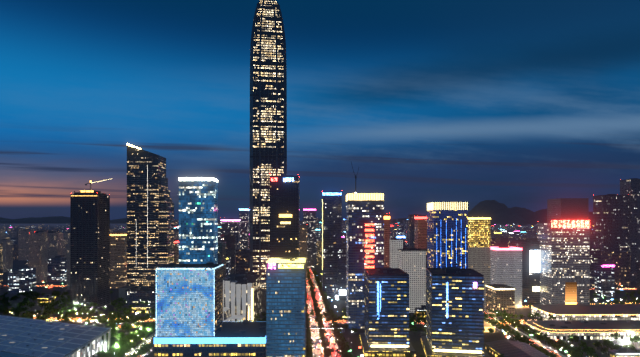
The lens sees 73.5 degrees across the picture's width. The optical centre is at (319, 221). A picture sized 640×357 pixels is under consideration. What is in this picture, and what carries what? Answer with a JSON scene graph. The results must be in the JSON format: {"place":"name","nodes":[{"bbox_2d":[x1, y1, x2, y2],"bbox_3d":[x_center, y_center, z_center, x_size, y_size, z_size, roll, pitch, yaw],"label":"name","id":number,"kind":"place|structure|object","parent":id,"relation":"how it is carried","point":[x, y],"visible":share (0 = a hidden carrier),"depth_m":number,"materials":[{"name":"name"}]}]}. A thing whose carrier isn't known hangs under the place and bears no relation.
{"place":"outdoors","nodes":[
{"label":"outdoors","id":0,"kind":"place"},
{"bbox_2d":[1,224,126,226],"bbox_3d":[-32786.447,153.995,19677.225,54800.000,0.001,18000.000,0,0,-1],"label":"bay water","id":1,"kind":"structure","parent":0,"point":[14,225],"depth_m":20983.97,"materials":[{"name":"black liquid"}]},
{"bbox_2d":[0,216,220,223],"bbox_3d":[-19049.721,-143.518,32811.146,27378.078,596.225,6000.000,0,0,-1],"label":"hills","id":2,"kind":"structure","parent":0,"point":[51,220],"depth_m":30559.95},
{"bbox_2d":[124,331,155,356],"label":"road","id":3,"kind":"structure","parent":0,"point":[141,343],"depth_m":535.59,"materials":[{"name":"white asphalt"}]},
{"bbox_2d":[132,337,140,342],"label":"tree","id":4,"kind":"object","parent":3,"relation":"on","point":[136,339],"visible":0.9,"depth_m":529.46,"materials":[{"name":"green plant"}]},
{"bbox_2d":[135,349,145,354],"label":"tree","id":5,"kind":"object","parent":3,"relation":"on","point":[138,351],"visible":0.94,"depth_m":473.85,"materials":[{"name":"green plant"}]},
{"bbox_2d":[141,330,148,340],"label":"tree","id":6,"kind":"object","parent":3,"relation":"on","point":[143,332],"visible":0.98,"depth_m":551.83,"materials":[{"name":"green plant"}]},
{"bbox_2d":[140,344,150,352],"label":"tree","id":7,"kind":"object","parent":3,"relation":"on","point":[145,348],"visible":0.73,"depth_m":490.13,"materials":[{"name":"green plant"}]},
{"bbox_2d":[179,178,217,263],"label":"tower","id":8,"kind":"structure","parent":0,"point":[198,220],"depth_m":752.40,"materials":[{"name":"glass"},{"name":"aluminium"},{"name":"white paint"}]},
{"bbox_2d":[266,256,305,356],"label":"tower","id":9,"kind":"structure","parent":0,"point":[285,306],"depth_m":426.11,"materials":[{"name":"glass"},{"name":"aluminium"},{"name":"white paint"}]},
{"bbox_2d":[0,224,639,356],"bbox_3d":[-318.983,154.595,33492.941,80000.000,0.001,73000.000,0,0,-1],"label":"ground","id":10,"kind":"structure","parent":0,"point":[354,341],"depth_m":703.75,"materials":[{"name":"green plant"}]},
{"bbox_2d":[6,307,15,312],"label":"tree","id":11,"kind":"object","parent":10,"relation":"on","point":[11,310],"visible":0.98,"depth_m":694.45,"materials":[{"name":"green plant"}]},
{"bbox_2d":[27,302,35,310],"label":"tree","id":12,"kind":"object","parent":10,"relation":"on","point":[31,304],"visible":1,"depth_m":738.21,"materials":[{"name":"green plant"}]},
{"bbox_2d":[39,313,51,319],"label":"tree","id":13,"kind":"object","parent":10,"relation":"on","point":[44,315],"visible":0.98,"depth_m":656.75,"materials":[{"name":"green plant"}]},
{"bbox_2d":[49,309,57,313],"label":"tree","id":14,"kind":"object","parent":10,"relation":"on","point":[53,311],"visible":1,"depth_m":691.16,"materials":[{"name":"green plant"}]},
{"bbox_2d":[0,315,110,356],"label":"exhibition hall","id":15,"kind":"structure","parent":10,"relation":"on","point":[30,337],"depth_m":482.35,"materials":[{"name":"white paint"}]},
{"bbox_2d":[62,311,71,317],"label":"tree","id":16,"kind":"object","parent":10,"relation":"on","point":[65,315],"visible":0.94,"depth_m":658.37,"materials":[{"name":"green plant"}]},
{"bbox_2d":[70,179,109,307],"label":"tower","id":17,"kind":"structure","parent":10,"relation":"on","point":[89,246],"depth_m":761.50,"materials":[{"name":"glass"}]},
{"bbox_2d":[96,350,105,356],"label":"tree","id":18,"kind":"object","parent":10,"relation":"on","point":[100,353],"visible":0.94,"depth_m":475.00,"materials":[{"name":"green plant"}]},
{"bbox_2d":[104,350,115,356],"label":"tree","id":19,"kind":"object","parent":10,"relation":"on","point":[110,353],"visible":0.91,"depth_m":460.89,"materials":[{"name":"green plant"}]},
{"bbox_2d":[110,344,119,351],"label":"tree","id":20,"kind":"object","parent":10,"relation":"on","point":[114,347],"visible":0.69,"depth_m":489.54,"materials":[{"name":"green plant"}]},
{"bbox_2d":[110,232,126,287],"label":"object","id":21,"kind":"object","parent":10,"relation":"on","point":[118,259],"visible":0.84,"depth_m":989.99,"materials":[{"name":"concrete"}]},
{"bbox_2d":[115,317,124,324],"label":"tree","id":22,"kind":"object","parent":10,"relation":"on","point":[119,320],"visible":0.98,"depth_m":633.30,"materials":[{"name":"green plant"}]},
{"bbox_2d":[118,323,127,329],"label":"tree","id":23,"kind":"object","parent":10,"relation":"on","point":[122,327],"visible":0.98,"depth_m":590.05,"materials":[{"name":"green plant"}]},
{"bbox_2d":[125,341,138,349],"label":"tree","id":24,"kind":"object","parent":10,"relation":"on","point":[128,344],"visible":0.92,"depth_m":505.44,"materials":[{"name":"green plant"}]},
{"bbox_2d":[128,332,136,339],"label":"tree","id":25,"kind":"object","parent":10,"relation":"on","point":[131,335],"visible":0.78,"depth_m":540.18,"materials":[{"name":"green plant"}]},
{"bbox_2d":[132,322,140,327],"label":"tree","id":26,"kind":"object","parent":10,"relation":"on","point":[138,325],"visible":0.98,"depth_m":607.38,"materials":[{"name":"green plant"}]},
{"bbox_2d":[126,286,155,304],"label":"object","id":27,"kind":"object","parent":10,"relation":"on","point":[134,295],"visible":0.88,"depth_m":791.35,"materials":[{"name":"metal"}]},
{"bbox_2d":[119,143,173,299],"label":"skyscraper","id":28,"kind":"structure","parent":10,"relation":"on","point":[150,227],"depth_m":862.11,"materials":[{"name":"glass"}]},
{"bbox_2d":[145,323,155,334],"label":"tree","id":29,"kind":"object","parent":10,"relation":"on","point":[151,327],"visible":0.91,"depth_m":579.34,"materials":[{"name":"green plant"}]},
{"bbox_2d":[174,239,178,263],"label":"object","id":30,"kind":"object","parent":10,"relation":"on","point":[176,251],"visible":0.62,"depth_m":991.28,"materials":[{"name":"metal"}]},
{"bbox_2d":[153,262,265,356],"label":"office building","id":31,"kind":"structure","parent":10,"relation":"on","point":[189,311],"depth_m":477.95,"materials":[{"name":"glass"}]},
{"bbox_2d":[221,218,240,248],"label":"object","id":32,"kind":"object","parent":10,"relation":"on","point":[231,225],"visible":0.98,"depth_m":1242.00,"materials":[{"name":"glass"}]},
{"bbox_2d":[223,274,261,321],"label":"building","id":33,"kind":"structure","parent":10,"relation":"on","point":[241,297],"depth_m":630.78,"materials":[{"name":"metal"}]},
{"bbox_2d":[239,207,248,248],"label":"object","id":34,"kind":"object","parent":10,"relation":"on","point":[244,225],"visible":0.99,"depth_m":1491.98,"materials":[{"name":"glass"}]},
{"bbox_2d":[250,0,286,311],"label":"supertall tower","id":35,"kind":"structure","parent":10,"relation":"on","point":[268,113],"depth_m":743.55,"materials":[{"name":"glass"}]},
{"bbox_2d":[270,175,299,257],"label":"tower","id":36,"kind":"structure","parent":10,"relation":"on","point":[285,215],"depth_m":653.96,"materials":[{"name":"glass"}]},
{"bbox_2d":[33,317,537,324],"bbox_3d":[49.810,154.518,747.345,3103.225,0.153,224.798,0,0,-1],"label":"road","id":37,"kind":"structure","parent":10,"relation":"on","point":[343,321],"depth_m":661.55,"materials":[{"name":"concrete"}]},
{"bbox_2d":[416,315,424,323],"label":"tree","id":38,"kind":"object","parent":37,"relation":"on","point":[421,318],"visible":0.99,"depth_m":640.49,"materials":[{"name":"green plant"}]},
{"bbox_2d":[533,312,540,318],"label":"tree","id":39,"kind":"object","parent":37,"relation":"on","point":[536,314],"visible":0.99,"depth_m":671.67,"materials":[{"name":"green plant"}]},
{"bbox_2d":[300,224,306,278],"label":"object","id":40,"kind":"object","parent":10,"relation":"on","point":[303,240],"visible":0.67,"depth_m":1144.08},
{"bbox_2d":[303,208,315,268],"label":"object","id":41,"kind":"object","parent":10,"relation":"on","point":[309,217],"visible":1,"depth_m":1394.22,"materials":[{"name":"glass"}]},
{"bbox_2d":[0,214,639,298],"bbox_3d":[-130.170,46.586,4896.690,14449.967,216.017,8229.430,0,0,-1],"label":"city","id":42,"kind":"object","parent":10,"relation":"on","point":[43,251],"visible":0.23,"depth_m":1147.38,"materials":[{"name":"metal"}]},
{"bbox_2d":[3,284,636,289],"bbox_3d":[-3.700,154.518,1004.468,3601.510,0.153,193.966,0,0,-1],"label":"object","id":43,"kind":"object","parent":10,"relation":"on","point":[306,286],"visible":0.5,"depth_m":1016.98,"materials":[{"name":"concrete"}]},
{"bbox_2d":[306,269,343,356],"bbox_3d":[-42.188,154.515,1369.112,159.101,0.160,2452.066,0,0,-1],"label":"avenue","id":44,"kind":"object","parent":10,"relation":"on","point":[317,340],"visible":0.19,"depth_m":601.51,"materials":[{"name":"red asphalt"}]},
{"bbox_2d":[321,340,330,347],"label":"tree","id":45,"kind":"object","parent":44,"relation":"on","point":[326,343],"visible":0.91,"depth_m":503.67,"materials":[{"name":"green plant"}]},
{"bbox_2d":[321,349,331,356],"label":"tree","id":46,"kind":"object","parent":44,"relation":"on","point":[326,352],"visible":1,"depth_m":474.21,"materials":[{"name":"green plant"}]},
{"bbox_2d":[330,315,339,321],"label":"tree","id":47,"kind":"object","parent":44,"relation":"on","point":[334,318],"visible":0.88,"depth_m":639.83,"materials":[{"name":"green plant"}]},
{"bbox_2d":[334,329,341,335],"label":"tree","id":48,"kind":"object","parent":44,"relation":"on","point":[339,331],"visible":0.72,"depth_m":554.25,"materials":[{"name":"green plant"}]},
{"bbox_2d":[337,348,349,352],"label":"tree","id":49,"kind":"object","parent":44,"relation":"on","point":[342,350],"visible":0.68,"depth_m":480.67,"materials":[{"name":"green plant"}]},
{"bbox_2d":[339,340,350,348],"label":"tree","id":50,"kind":"object","parent":44,"relation":"on","point":[342,343],"visible":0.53,"depth_m":504.54,"materials":[{"name":"green plant"}]},
{"bbox_2d":[306,327,344,332],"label":"footbridge","id":51,"kind":"object","parent":10,"relation":"on","point":[343,329],"visible":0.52,"depth_m":596.88,"materials":[{"name":"concrete"}]},
{"bbox_2d":[322,190,345,294],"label":"tower","id":52,"kind":"structure","parent":10,"relation":"on","point":[333,264],"depth_m":894.69,"materials":[{"name":"glass"}]},
{"bbox_2d":[37,294,639,356],"bbox_3d":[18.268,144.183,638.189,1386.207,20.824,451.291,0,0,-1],"label":"low buildings","id":53,"kind":"structure","parent":10,"relation":"on","point":[620,352],"depth_m":690.88,"materials":[{"name":"concrete"}]},
{"bbox_2d":[334,290,345,299],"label":"screen","id":54,"kind":"object","parent":10,"relation":"on","point":[340,295],"visible":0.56,"depth_m":841.31,"materials":[{"name":"white glass"}]},
{"bbox_2d":[346,163,383,328],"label":"tower","id":55,"kind":"structure","parent":10,"relation":"on","point":[364,230],"depth_m":615.04,"materials":[{"name":"glass"}]},
{"bbox_2d":[384,213,389,267],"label":"tower","id":56,"kind":"structure","parent":10,"relation":"on","point":[386,240],"depth_m":815.72,"materials":[{"name":"concrete"}]},
{"bbox_2d":[360,267,415,356],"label":"block","id":57,"kind":"structure","parent":10,"relation":"on","point":[386,313],"depth_m":495.24,"materials":[{"name":"glass"},{"name":"aluminium"},{"name":"white paint"}]},
{"bbox_2d":[390,237,402,267],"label":"tower","id":58,"kind":"structure","parent":10,"relation":"on","point":[396,244],"depth_m":795.86,"materials":[{"name":"concrete"}]},
{"bbox_2d":[409,325,417,331],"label":"tree","id":59,"kind":"object","parent":10,"relation":"on","point":[413,328],"visible":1,"depth_m":585.29,"materials":[{"name":"green plant"}]},
{"bbox_2d":[414,215,426,248],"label":"tower","id":60,"kind":"structure","parent":10,"relation":"on","point":[420,232],"depth_m":996.86,"materials":[{"name":"concrete"}]},
{"bbox_2d":[421,267,489,356],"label":"block","id":61,"kind":"structure","parent":10,"relation":"on","point":[455,311],"depth_m":476.62,"materials":[{"name":"glass"}]},
{"bbox_2d":[468,217,490,310],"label":"tower","id":62,"kind":"structure","parent":10,"relation":"on","point":[479,237],"depth_m":737.09,"materials":[{"name":"concrete"}]},
{"bbox_2d":[490,318,500,324],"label":"tree","id":63,"kind":"object","parent":10,"relation":"on","point":[494,322],"visible":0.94,"depth_m":612.67,"materials":[{"name":"green plant"}]},
{"bbox_2d":[486,284,514,315],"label":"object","id":64,"kind":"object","parent":10,"relation":"on","point":[500,297],"visible":0.98,"depth_m":697.51,"materials":[{"name":"concrete"}]},
{"bbox_2d":[496,321,508,326],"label":"tree","id":65,"kind":"object","parent":10,"relation":"on","point":[499,324],"visible":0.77,"depth_m":593.54,"materials":[{"name":"green plant"}]},
{"bbox_2d":[490,247,521,307],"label":"tower","id":66,"kind":"structure","parent":10,"relation":"on","point":[505,265],"depth_m":767.88,"materials":[{"name":"concrete"}]},
{"bbox_2d":[484,321,548,356],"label":"building","id":67,"kind":"structure","parent":10,"relation":"on","point":[508,348],"depth_m":489.19,"materials":[{"name":"white paint"}]},
{"bbox_2d":[513,335,528,341],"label":"tree","id":68,"kind":"object","parent":10,"relation":"on","point":[521,338],"visible":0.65,"depth_m":532.08,"materials":[{"name":"green plant"}]},
{"bbox_2d":[522,339,532,344],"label":"tree","id":69,"kind":"object","parent":10,"relation":"on","point":[527,341],"visible":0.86,"depth_m":522.17,"materials":[{"name":"green plant"}]},
{"bbox_2d":[528,328,539,338],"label":"tree","id":70,"kind":"object","parent":10,"relation":"on","point":[533,332],"visible":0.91,"depth_m":563.56,"materials":[{"name":"green plant"}]},
{"bbox_2d":[539,332,550,344],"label":"tree","id":71,"kind":"object","parent":10,"relation":"on","point":[544,335],"visible":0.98,"depth_m":535.57,"materials":[{"name":"green plant"}]},
{"bbox_2d":[551,339,564,345],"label":"tree","id":72,"kind":"object","parent":10,"relation":"on","point":[557,342],"visible":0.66,"depth_m":510.46,"materials":[{"name":"green plant"}]},
{"bbox_2d":[538,198,589,303],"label":"tower","id":73,"kind":"structure","parent":10,"relation":"on","point":[564,235],"depth_m":758.97,"materials":[{"name":"metal"}]},
{"bbox_2d":[558,341,569,348],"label":"tree","id":74,"kind":"object","parent":10,"relation":"on","point":[560,345],"visible":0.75,"depth_m":496.01,"materials":[{"name":"green plant"}]},
{"bbox_2d":[562,343,573,356],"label":"tree","id":75,"kind":"object","parent":10,"relation":"on","point":[566,347],"visible":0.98,"depth_m":486.17,"materials":[{"name":"green plant"}]},
{"bbox_2d":[567,334,578,344],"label":"tree","id":76,"kind":"object","parent":10,"relation":"on","point":[572,338],"visible":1,"depth_m":536.50,"materials":[{"name":"green plant"}]},
{"bbox_2d":[573,346,583,353],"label":"tree","id":77,"kind":"object","parent":10,"relation":"on","point":[578,349],"visible":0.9,"depth_m":488.14,"materials":[{"name":"green plant"}]},
{"bbox_2d":[578,340,586,348],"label":"tree","id":78,"kind":"object","parent":10,"relation":"on","point":[582,344],"visible":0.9,"depth_m":516.97,"materials":[{"name":"green plant"}]},
{"bbox_2d":[526,304,639,339],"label":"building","id":79,"kind":"structure","parent":10,"relation":"on","point":[623,320],"depth_m":608.09,"materials":[{"name":"white paint"}]},
{"bbox_2d":[582,345,590,355],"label":"tree","id":80,"kind":"object","parent":10,"relation":"on","point":[585,349],"visible":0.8,"depth_m":493.45,"materials":[{"name":"green plant"}]},
{"bbox_2d":[586,348,596,356],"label":"tree","id":81,"kind":"object","parent":10,"relation":"on","point":[590,352],"visible":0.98,"depth_m":480.40,"materials":[{"name":"green plant"}]},
{"bbox_2d":[590,247,600,287],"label":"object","id":82,"kind":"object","parent":10,"relation":"on","point":[595,255],"visible":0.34,"depth_m":1000.70,"materials":[{"name":"metal"}]},
{"bbox_2d":[593,341,600,349],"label":"tree","id":83,"kind":"object","parent":10,"relation":"on","point":[596,343],"visible":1,"depth_m":515.81,"materials":[{"name":"green plant"}]},
{"bbox_2d":[600,345,608,356],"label":"tree","id":84,"kind":"object","parent":10,"relation":"on","point":[604,350],"visible":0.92,"depth_m":485.61,"materials":[{"name":"green plant"}]},
{"bbox_2d":[603,341,612,347],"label":"tree","id":85,"kind":"object","parent":10,"relation":"on","point":[608,344],"visible":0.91,"depth_m":508.71,"materials":[{"name":"green plant"}]},
{"bbox_2d":[593,194,627,251],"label":"tower","id":86,"kind":"structure","parent":10,"relation":"on","point":[610,221],"depth_m":1102.01,"materials":[{"name":"glass"}]},
{"bbox_2d":[609,332,619,342],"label":"tree","id":87,"kind":"object","parent":10,"relation":"on","point":[616,335],"visible":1,"depth_m":545.63,"materials":[{"name":"green plant"}]},
{"bbox_2d":[620,178,639,280],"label":"tower","id":88,"kind":"structure","parent":10,"relation":"on","point":[630,188],"depth_m":1102.43,"materials":[{"name":"glass"}]},
{"bbox_2d":[623,345,636,351],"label":"tree","id":89,"kind":"object","parent":10,"relation":"on","point":[632,346],"visible":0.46,"depth_m":482.52,"materials":[{"name":"green plant"}]},
{"bbox_2d":[629,336,639,344],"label":"tree","id":90,"kind":"object","parent":10,"relation":"on","point":[633,339],"visible":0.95,"depth_m":530.62,"materials":[{"name":"green plant"}]},
{"bbox_2d":[0,0,639,220],"label":"sky","id":91,"kind":"structure","parent":0,"point":[526,104],"materials":[{"name":"blue"}]},
{"bbox_2d":[300,218,407,223],"bbox_3d":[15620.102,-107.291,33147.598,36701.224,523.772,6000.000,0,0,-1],"label":"hills","id":92,"kind":"structure","parent":0,"point":[400,221],"depth_m":31181.96,"materials":[{"name":"black"}]},
{"bbox_2d":[398,248,425,312],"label":"tower","id":93,"kind":"structure","parent":0,"point":[412,262],"depth_m":726.08,"materials":[{"name":"concrete"}]},
{"bbox_2d":[427,202,468,267],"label":"tower","id":94,"kind":"structure","parent":0,"point":[447,234],"depth_m":716.62,"materials":[{"name":"glass"}]},
{"bbox_2d":[510,238,539,303],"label":"tower","id":95,"kind":"structure","parent":0,"point":[530,247],"depth_m":798.25,"materials":[{"name":"metal"}]},
{"bbox_2d":[484,311,565,356],"bbox_3d":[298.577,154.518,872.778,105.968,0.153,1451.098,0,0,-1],"label":"road","id":96,"kind":"structure","parent":0,"point":[537,343],"depth_m":556.04,"materials":[{"name":"asphalt"}]},
{"bbox_2d":[497,324,510,334],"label":"tree","id":97,"kind":"object","parent":96,"relation":"on","point":[504,327],"visible":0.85,"depth_m":584.99,"materials":[{"name":"green plant"}]},
{"bbox_2d":[510,318,519,325],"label":"tree","id":98,"kind":"object","parent":96,"relation":"on","point":[512,322],"visible":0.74,"depth_m":619.13,"materials":[{"name":"green plant"}]},
{"bbox_2d":[514,322,521,327],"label":"tree","id":99,"kind":"object","parent":96,"relation":"on","point":[518,324],"visible":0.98,"depth_m":603.18,"materials":[{"name":"green plant"}]},
{"bbox_2d":[468,200,592,225],"bbox_3d":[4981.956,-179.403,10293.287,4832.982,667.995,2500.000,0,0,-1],"label":"mountain","id":100,"kind":"structure","parent":0,"point":[495,211],"depth_m":9560.63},
{"bbox_2d":[515,302,632,308],"bbox_3d":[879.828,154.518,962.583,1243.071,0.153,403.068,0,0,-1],"label":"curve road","id":101,"kind":"structure","parent":0,"point":[592,303],"depth_m":778.04,"materials":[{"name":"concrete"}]},
{"bbox_2d":[9,274,636,356],"bbox_3d":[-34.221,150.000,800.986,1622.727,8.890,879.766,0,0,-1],"label":"street furniture","id":102,"kind":"object","parent":101,"relation":"on","point":[508,337],"visible":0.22,"depth_m":637.71,"materials":[{"name":"metal"}]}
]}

